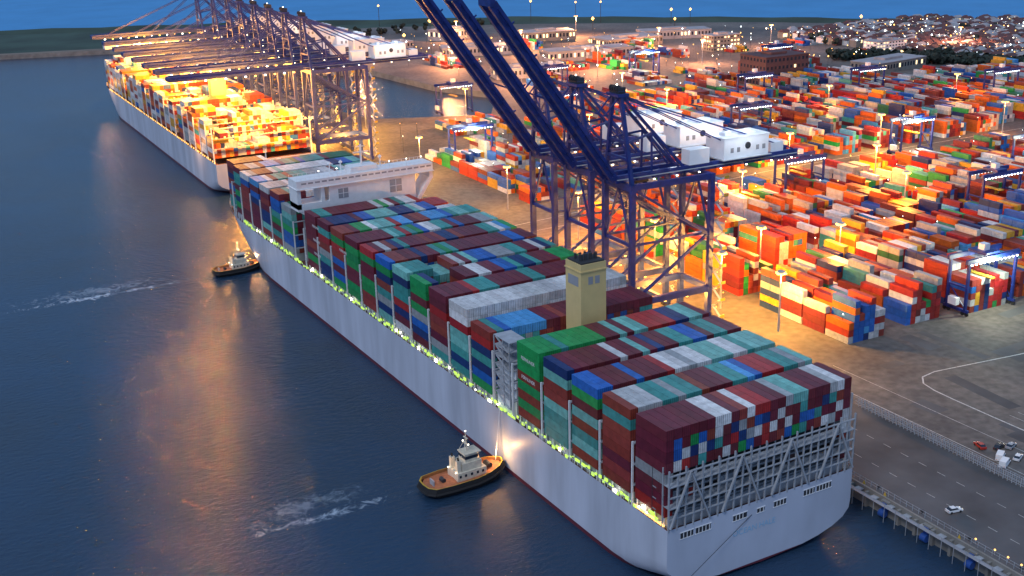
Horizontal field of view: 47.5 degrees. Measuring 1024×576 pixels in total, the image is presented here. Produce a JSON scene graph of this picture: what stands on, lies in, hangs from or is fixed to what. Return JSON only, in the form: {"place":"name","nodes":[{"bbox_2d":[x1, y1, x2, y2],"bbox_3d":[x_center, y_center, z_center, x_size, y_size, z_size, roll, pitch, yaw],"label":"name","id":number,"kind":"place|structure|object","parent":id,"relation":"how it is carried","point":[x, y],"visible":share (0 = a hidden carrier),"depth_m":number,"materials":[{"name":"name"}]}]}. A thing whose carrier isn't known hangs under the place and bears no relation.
{"place":"outdoors","nodes":[
{"label":"outdoors","id":0,"kind":"place"},
{"bbox_2d":[0,49,110,54],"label":"beach","id":1,"kind":"structure","parent":0,"point":[53,51],"depth_m":1342.26,"materials":[{"name":"beige sand"}]},
{"bbox_2d":[0,54,984,575],"bbox_3d":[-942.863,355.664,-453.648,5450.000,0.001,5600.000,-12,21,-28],"label":"harbour water","id":2,"kind":"structure","parent":0,"point":[170,404],"depth_m":395.09,"materials":[{"name":"blue liquid"}]},
{"bbox_2d":[103,40,314,191],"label":"container ship","id":3,"kind":"object","parent":2,"relation":"on","point":[191,127],"visible":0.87,"depth_m":746.11,"materials":[{"name":"paint"}]},
{"bbox_2d":[211,245,259,276],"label":"tugboat","id":4,"kind":"object","parent":2,"relation":"on","point":[239,263],"visible":0.96,"depth_m":545.41,"materials":[{"name":"black metal"}]},
{"bbox_2d":[417,430,505,497],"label":"tugboat","id":5,"kind":"object","parent":2,"relation":"on","point":[468,468],"visible":1,"depth_m":342.82,"materials":[{"name":"black metal"}]},
{"bbox_2d":[226,144,856,575],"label":"container ship","id":6,"kind":"object","parent":2,"relation":"on","point":[584,378],"visible":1,"depth_m":335.85,"materials":[{"name":"paint"}]},
{"bbox_2d":[850,481,1011,575],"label":"quay piles","id":7,"kind":"object","parent":2,"relation":"in","point":[932,540],"visible":0.41,"depth_m":307.41,"materials":[{"name":"concrete"}]},
{"bbox_2d":[0,22,1023,575],"bbox_3d":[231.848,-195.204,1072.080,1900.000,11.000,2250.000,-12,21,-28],"label":"ground","id":8,"kind":"structure","parent":0,"point":[988,332],"depth_m":481.66,"materials":[{"name":"concrete"}]},
{"bbox_2d":[90,0,278,88],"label":"ship to shore crane","id":9,"kind":"object","parent":8,"relation":"on","point":[112,35],"visible":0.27,"depth_m":930.58,"materials":[{"name":"blue paint"}]},
{"bbox_2d":[101,0,294,105],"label":"ship to shore crane","id":10,"kind":"object","parent":8,"relation":"on","point":[125,41],"visible":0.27,"depth_m":887.20,"materials":[{"name":"blue paint"}]},
{"bbox_2d":[112,0,314,104],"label":"ship to shore crane","id":11,"kind":"object","parent":8,"relation":"on","point":[132,47],"visible":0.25,"depth_m":852.46,"materials":[{"name":"blue paint"}]},
{"bbox_2d":[121,0,330,120],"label":"ship to shore crane","id":12,"kind":"object","parent":8,"relation":"on","point":[238,3],"visible":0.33,"depth_m":826.53,"materials":[{"name":"blue paint"}]},
{"bbox_2d":[131,0,347,134],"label":"ship to shore crane","id":13,"kind":"object","parent":8,"relation":"on","point":[188,55],"visible":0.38,"depth_m":796.94,"materials":[{"name":"blue paint"}]},
{"bbox_2d":[141,3,365,138],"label":"ship to shore crane","id":14,"kind":"object","parent":8,"relation":"on","point":[335,39],"visible":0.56,"depth_m":774.85,"materials":[{"name":"blue paint"}]},
{"bbox_2d":[152,7,383,151],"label":"ship to shore crane","id":15,"kind":"object","parent":8,"relation":"on","point":[354,45],"visible":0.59,"depth_m":751.42,"materials":[{"name":"blue paint"}]},
{"bbox_2d":[165,11,428,161],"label":"ship to shore crane","id":16,"kind":"object","parent":8,"relation":"on","point":[379,52],"visible":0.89,"depth_m":725.42,"materials":[{"name":"blue paint"}]},
{"bbox_2d":[0,21,702,53],"bbox_3d":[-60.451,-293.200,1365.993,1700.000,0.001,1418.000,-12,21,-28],"label":"grass","id":17,"kind":"structure","parent":8,"relation":"on","point":[21,43],"depth_m":1463.47,"materials":[{"name":"green plant"}]},
{"bbox_2d":[361,95,366,128],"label":"floodlight mast","id":18,"kind":"object","parent":8,"relation":"on","point":[363,96],"visible":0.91,"depth_m":848.05,"materials":[{"name":"grey metal"}]},
{"bbox_2d":[346,39,412,51],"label":"port warehouse","id":19,"kind":"structure","parent":8,"relation":"on","point":[409,43],"depth_m":1283.37,"materials":[{"name":"beige"}]},
{"bbox_2d":[416,136,421,158],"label":"floodlight mast","id":20,"kind":"object","parent":8,"relation":"on","point":[418,137],"visible":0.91,"depth_m":698.29,"materials":[{"name":"grey metal"}]},
{"bbox_2d":[0,16,894,34],"bbox_3d":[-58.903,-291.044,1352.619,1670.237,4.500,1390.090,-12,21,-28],"label":"coastal ridge","id":21,"kind":"structure","parent":8,"relation":"on","point":[545,19],"depth_m":1528.00,"materials":[{"name":"green plant"}]},
{"bbox_2d":[427,25,469,41],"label":"port warehouse","id":22,"kind":"structure","parent":8,"relation":"on","point":[434,34],"depth_m":1349.09,"materials":[{"name":"beige concrete"}]},
{"bbox_2d":[428,31,467,36],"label":"windows","id":23,"kind":"structure","parent":22,"relation":"in","point":[460,31],"depth_m":1348.66,"materials":[{"name":"black glass"}]},
{"bbox_2d":[434,78,473,115],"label":"yard gantry crane","id":24,"kind":"object","parent":8,"relation":"on","point":[452,83],"visible":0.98,"depth_m":894.52,"materials":[{"name":"blue paint"}]},
{"bbox_2d":[463,87,467,118],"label":"floodlight mast","id":25,"kind":"object","parent":8,"relation":"on","point":[465,88],"visible":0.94,"depth_m":868.86,"materials":[{"name":"grey metal"}]},
{"bbox_2d":[446,118,493,150],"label":"yard gantry crane","id":26,"kind":"object","parent":8,"relation":"on","point":[468,123],"visible":0.7,"depth_m":733.95,"materials":[{"name":"blue paint"}]},
{"bbox_2d":[439,42,511,56],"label":"port warehouse","id":27,"kind":"structure","parent":8,"relation":"on","point":[474,49],"depth_m":1214.34,"materials":[{"name":"beige concrete"}]},
{"bbox_2d":[440,48,509,53],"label":"windows","id":28,"kind":"structure","parent":27,"relation":"in","point":[440,48],"depth_m":1211.44,"materials":[{"name":"black glass"}]},
{"bbox_2d":[503,165,510,209],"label":"floodlight mast","id":29,"kind":"object","parent":8,"relation":"on","point":[506,166],"visible":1,"depth_m":619.50,"materials":[{"name":"grey metal"}]},
{"bbox_2d":[490,62,559,79],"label":"port warehouse","id":30,"kind":"structure","parent":8,"relation":"on","point":[516,68],"depth_m":1062.53,"materials":[{"name":"white metal"}]},
{"bbox_2d":[490,68,558,75],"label":"windows","id":31,"kind":"structure","parent":30,"relation":"in","point":[524,72],"depth_m":1059.09,"materials":[{"name":"black glass"}]},
{"bbox_2d":[517,27,575,40],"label":"port warehouse","id":32,"kind":"structure","parent":8,"relation":"on","point":[550,34],"depth_m":1320.47,"materials":[{"name":"concrete"}]},
{"bbox_2d":[521,32,574,37],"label":"windows","id":33,"kind":"structure","parent":32,"relation":"in","point":[523,36],"depth_m":1317.74,"materials":[{"name":"black"}]},
{"bbox_2d":[415,0,687,282],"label":"ship to shore crane","id":34,"kind":"object","parent":8,"relation":"on","point":[431,10],"visible":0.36,"depth_m":467.25,"materials":[{"name":"blue paint"}]},
{"bbox_2d":[538,61,568,92],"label":"yard gantry crane","id":35,"kind":"object","parent":8,"relation":"on","point":[549,65],"visible":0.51,"depth_m":974.45,"materials":[{"name":"blue paint"}]},
{"bbox_2d":[537,87,577,115],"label":"yard gantry crane","id":36,"kind":"object","parent":8,"relation":"on","point":[567,92],"visible":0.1,"depth_m":842.66,"materials":[{"name":"blue paint"}]},
{"bbox_2d":[575,190,581,238],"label":"floodlight mast","id":37,"kind":"object","parent":8,"relation":"on","point":[578,192],"visible":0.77,"depth_m":561.76,"materials":[{"name":"grey metal"}]},
{"bbox_2d":[540,43,633,62],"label":"port warehouse","id":38,"kind":"structure","parent":8,"relation":"on","point":[575,53],"depth_m":1161.01,"materials":[{"name":"beige concrete"}]},
{"bbox_2d":[540,49,632,58],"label":"windows","id":39,"kind":"structure","parent":38,"relation":"in","point":[624,49],"depth_m":1157.10,"materials":[{"name":"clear glass"}]},
{"bbox_2d":[443,0,733,305],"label":"ship to shore crane","id":40,"kind":"object","parent":8,"relation":"on","point":[676,137],"visible":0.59,"depth_m":448.12,"materials":[{"name":"blue paint"}]},
{"bbox_2d":[588,32,662,44],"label":"port warehouse","id":41,"kind":"structure","parent":8,"relation":"on","point":[607,39],"depth_m":1258.98,"materials":[{"name":"concrete"}]},
{"bbox_2d":[589,37,661,43],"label":"windows","id":42,"kind":"structure","parent":41,"relation":"in","point":[661,37],"depth_m":1256.02,"materials":[{"name":"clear glass"}]},
{"bbox_2d":[478,0,799,317],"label":"ship to shore crane","id":43,"kind":"object","parent":8,"relation":"on","point":[731,147],"visible":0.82,"depth_m":428.32,"materials":[{"name":"blue paint"}]},
{"bbox_2d":[628,46,660,73],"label":"yard gantry crane","id":44,"kind":"object","parent":8,"relation":"on","point":[643,49],"visible":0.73,"depth_m":1050.06,"materials":[{"name":"blue paint"}]},
{"bbox_2d":[281,17,1023,65],"bbox_3d":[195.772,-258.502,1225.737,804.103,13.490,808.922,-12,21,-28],"label":"distant trees","id":45,"kind":"object","parent":8,"relation":"on","point":[940,55],"visible":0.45,"depth_m":1108.22,"materials":[{"name":"green plant"}]},
{"bbox_2d":[650,218,658,267],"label":"floodlight mast","id":46,"kind":"object","parent":8,"relation":"on","point":[655,220],"visible":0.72,"depth_m":510.60,"materials":[{"name":"grey metal"}]},
{"bbox_2d":[636,26,711,38],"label":"port warehouse","id":47,"kind":"structure","parent":8,"relation":"on","point":[672,32],"depth_m":1310.27,"materials":[{"name":"beige concrete"}]},
{"bbox_2d":[636,31,709,35],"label":"windows","id":48,"kind":"structure","parent":47,"relation":"in","point":[636,31],"depth_m":1308.77,"materials":[{"name":"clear glass"}]},
{"bbox_2d":[377,0,1022,320],"bbox_3d":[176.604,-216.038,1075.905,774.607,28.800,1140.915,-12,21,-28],"label":"distant lamps","id":49,"kind":"object","parent":8,"relation":"on","point":[592,18],"visible":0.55,"depth_m":1150.69,"materials":[{"name":"yellow metal"}]},
{"bbox_2d":[701,34,739,51],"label":"walls","id":50,"kind":"structure","parent":8,"relation":"on","point":[720,39],"depth_m":1197.53,"materials":[{"name":"paint"}]},
{"bbox_2d":[702,35,738,50],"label":"windows","id":51,"kind":"structure","parent":50,"relation":"attached to","point":[721,41],"depth_m":1197.59,"materials":[{"name":"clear glass"}]},
{"bbox_2d":[701,31,740,36],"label":"roof","id":52,"kind":"structure","parent":50,"relation":"on","point":[720,33],"depth_m":1200.42,"materials":[{"name":"grey metal"}]},
{"bbox_2d":[717,250,726,308],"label":"floodlight mast","id":53,"kind":"object","parent":8,"relation":"on","point":[722,252],"visible":0.9,"depth_m":464.02,"materials":[{"name":"grey metal"}]},
{"bbox_2d":[423,35,1023,343],"bbox_3d":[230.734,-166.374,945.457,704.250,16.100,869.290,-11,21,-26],"label":"container stack yard","id":54,"kind":"structure","parent":8,"relation":"on","point":[870,272],"depth_m":606.50,"materials":[{"name":"paint"}]},
{"bbox_2d":[739,169,746,190],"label":"floodlight mast","id":55,"kind":"object","parent":8,"relation":"on","point":[742,170],"visible":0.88,"depth_m":593.71,"materials":[{"name":"grey metal"}]},
{"bbox_2d":[729,98,772,125],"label":"yard gantry crane","id":56,"kind":"object","parent":8,"relation":"on","point":[749,103],"visible":0.68,"depth_m":779.17,"materials":[{"name":"blue paint"}]},
{"bbox_2d":[736,68,773,90],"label":"yard gantry crane","id":57,"kind":"object","parent":8,"relation":"on","point":[753,73],"visible":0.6,"depth_m":903.24,"materials":[{"name":"blue paint"}]},
{"bbox_2d":[756,225,766,259],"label":"floodlight mast","id":58,"kind":"object","parent":8,"relation":"on","point":[762,227],"visible":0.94,"depth_m":495.32,"materials":[{"name":"grey metal"}]},
{"bbox_2d":[515,128,1023,543],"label":"road markings","id":59,"kind":"object","parent":8,"relation":"on","point":[923,383],"visible":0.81,"depth_m":378.35,"materials":[{"name":"white paint"}]},
{"bbox_2d":[739,49,809,84],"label":"dark brick warehouse","id":60,"kind":"structure","parent":8,"relation":"on","point":[777,61],"depth_m":980.84,"materials":[{"name":"brown brick"}]},
{"bbox_2d":[740,55,807,83],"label":"windows","id":61,"kind":"structure","parent":60,"relation":"in","point":[806,55],"depth_m":979.86,"materials":[{"name":"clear glass"}]},
{"bbox_2d":[761,40,792,50],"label":"yard gantry crane","id":62,"kind":"object","parent":8,"relation":"on","point":[776,44],"visible":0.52,"depth_m":1061.65,"materials":[{"name":"blue paint"}]},
{"bbox_2d":[775,270,786,331],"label":"floodlight mast","id":63,"kind":"object","parent":8,"relation":"on","point":[780,272],"visible":1,"depth_m":438.86,"materials":[{"name":"grey metal"}]},
{"bbox_2d":[786,131,793,170],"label":"floodlight mast","id":64,"kind":"object","parent":8,"relation":"on","point":[790,132],"visible":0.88,"depth_m":681.65,"materials":[{"name":"grey metal"}]},
{"bbox_2d":[773,148,826,188],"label":"yard gantry crane","id":65,"kind":"object","parent":8,"relation":"on","point":[804,157],"visible":0.64,"depth_m":625.62,"materials":[{"name":"blue paint"}]},
{"bbox_2d":[836,222,845,242],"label":"floodlight mast","id":66,"kind":"object","parent":8,"relation":"on","point":[840,224],"visible":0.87,"depth_m":496.30,"materials":[{"name":"grey metal"}]},
{"bbox_2d":[850,62,886,85],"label":"yard gantry crane","id":67,"kind":"object","parent":8,"relation":"on","point":[866,66],"visible":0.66,"depth_m":920.30,"materials":[{"name":"blue paint"}]},
{"bbox_2d":[873,143,880,173],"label":"floodlight mast","id":68,"kind":"object","parent":8,"relation":"on","point":[875,144],"visible":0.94,"depth_m":645.11,"materials":[{"name":"grey metal"}]},
{"bbox_2d":[878,113,885,150],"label":"floodlight mast","id":69,"kind":"object","parent":8,"relation":"on","point":[882,114],"visible":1,"depth_m":730.75,"materials":[{"name":"grey metal"}]},
{"bbox_2d":[863,40,906,50],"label":"walls","id":70,"kind":"structure","parent":8,"relation":"on","point":[886,44],"depth_m":1151.22,"materials":[{"name":"white paint"}]},
{"bbox_2d":[864,40,905,49],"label":"windows","id":71,"kind":"structure","parent":70,"relation":"attached to","point":[884,43],"depth_m":1151.19,"materials":[{"name":"black"}]},
{"bbox_2d":[863,37,906,42],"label":"roof","id":72,"kind":"structure","parent":70,"relation":"on","point":[882,39],"depth_m":1153.66,"materials":[{"name":"grey metal"}]},
{"bbox_2d":[850,53,926,73],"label":"port warehouse","id":73,"kind":"structure","parent":8,"relation":"on","point":[895,62],"depth_m":1046.71,"materials":[{"name":"metal"}]},
{"bbox_2d":[851,59,925,70],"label":"windows","id":74,"kind":"structure","parent":73,"relation":"in","point":[921,59],"depth_m":1045.99,"materials":[{"name":"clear glass"}]},
{"bbox_2d":[777,13,1023,56],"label":"distant town","id":75,"kind":"object","parent":8,"relation":"on","point":[1006,31],"visible":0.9,"depth_m":1245.32,"materials":[{"name":"brick"}]},
{"bbox_2d":[902,170,910,197],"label":"floodlight mast","id":76,"kind":"object","parent":8,"relation":"on","point":[906,172],"visible":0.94,"depth_m":582.01,"materials":[{"name":"grey metal"}]},
{"bbox_2d":[887,110,935,153],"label":"yard gantry crane","id":77,"kind":"object","parent":8,"relation":"on","point":[919,118],"visible":0.85,"depth_m":721.14,"materials":[{"name":"blue paint"}]},
{"bbox_2d":[851,480,978,569],"bbox_3d":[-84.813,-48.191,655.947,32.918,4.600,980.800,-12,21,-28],"label":"quay fenders","id":78,"kind":"object","parent":8,"relation":"on","point":[924,538],"visible":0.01,"depth_m":307.55,"materials":[{"name":"black"}]},
{"bbox_2d":[851,481,1023,575],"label":"quay walkway","id":79,"kind":"structure","parent":8,"relation":"on","point":[954,546],"depth_m":304.23,"materials":[{"name":"grey concrete"}]},
{"bbox_2d":[852,477,1022,575],"bbox_3d":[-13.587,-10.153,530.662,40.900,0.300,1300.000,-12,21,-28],"label":"quay kerb","id":80,"kind":"structure","parent":8,"relation":"on","point":[946,532],"depth_m":305.06,"materials":[{"name":"concrete"}]},
{"bbox_2d":[878,305,1023,442],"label":"asphalt patches","id":81,"kind":"object","parent":8,"relation":"on","point":[1006,351],"visible":1,"depth_m":410.33,"materials":[{"name":"grey asphalt"}]},
{"bbox_2d":[973,441,986,449],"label":"parked car","id":82,"kind":"object","parent":8,"relation":"on","point":[980,445],"visible":1,"depth_m":347.26,"materials":[{"name":"red paint"}]},
{"bbox_2d":[942,240,1021,316],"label":"yard gantry crane","id":83,"kind":"object","parent":8,"relation":"on","point":[989,252],"visible":0.9,"depth_m":455.42,"materials":[{"name":"blue paint"}]},
{"bbox_2d":[966,162,1023,200],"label":"yard gantry crane","id":84,"kind":"object","parent":8,"relation":"on","point":[999,170],"visible":0.59,"depth_m":582.96,"materials":[{"name":"blue paint"}]},
{"bbox_2d":[993,443,1004,449],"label":"parked car","id":85,"kind":"object","parent":8,"relation":"on","point":[997,446],"visible":0.94,"depth_m":346.51,"materials":[{"name":"grey metal"}]},
{"bbox_2d":[995,449,1005,460],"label":"parked van","id":86,"kind":"object","parent":8,"relation":"on","point":[1000,454],"visible":0.88,"depth_m":339.69,"materials":[{"name":"white paint"}]},
{"bbox_2d":[983,63,1020,88],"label":"yard gantry crane","id":87,"kind":"object","parent":8,"relation":"on","point":[1001,67],"visible":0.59,"depth_m":894.67,"materials":[{"name":"blue paint"}]},
{"bbox_2d":[998,456,1010,468],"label":"parked van","id":88,"kind":"object","parent":8,"relation":"on","point":[1004,462],"visible":0.9,"depth_m":335.78,"materials":[{"name":"white paint"}]},
{"bbox_2d":[1001,100,1008,132],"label":"floodlight mast","id":89,"kind":"object","parent":8,"relation":"on","point":[1005,101],"visible":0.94,"depth_m":760.90,"materials":[{"name":"grey metal"}]},
{"bbox_2d":[1005,442,1016,449],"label":"parked car","id":90,"kind":"object","parent":8,"relation":"on","point":[1010,445],"visible":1,"depth_m":346.86,"materials":[{"name":"grey metal"}]},
{"bbox_2d":[1011,131,1023,158],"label":"yard gantry crane","id":91,"kind":"object","parent":8,"relation":"on","point":[1014,137],"visible":0.38,"depth_m":663.07,"materials":[{"name":"blue paint"}]},
{"bbox_2d":[1013,453,1022,461],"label":"parked car","id":92,"kind":"object","parent":8,"relation":"on","point":[1017,457],"visible":1,"depth_m":339.68,"materials":[{"name":"white paint"}]},
{"bbox_2d":[1013,68,1023,81],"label":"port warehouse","id":93,"kind":"structure","parent":8,"relation":"on","point":[1021,74],"depth_m":949.23,"materials":[{"name":"grey metal"}]},
{"bbox_2d":[0,0,1023,30],"bbox_3d":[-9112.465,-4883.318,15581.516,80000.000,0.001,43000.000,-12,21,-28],"label":"sea","id":94,"kind":"structure","parent":0,"point":[26,14],"depth_m":1726.94,"materials":[{"name":"liquid"}]},
{"bbox_2d":[848,403,1023,575],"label":"quay road","id":95,"kind":"structure","parent":0,"point":[924,477],"depth_m":327.43,"materials":[{"name":"grey asphalt"}]},
{"bbox_2d":[852,396,1023,572],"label":"quay fence","id":96,"kind":"object","parent":95,"relation":"on","point":[929,438],"visible":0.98,"depth_m":343.24,"materials":[{"name":"grey metal"}]},
{"bbox_2d":[945,505,962,513],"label":"car","id":97,"kind":"object","parent":95,"relation":"on","point":[951,509],"visible":1,"depth_m":312.71,"materials":[{"name":"white paint"}]}
]}

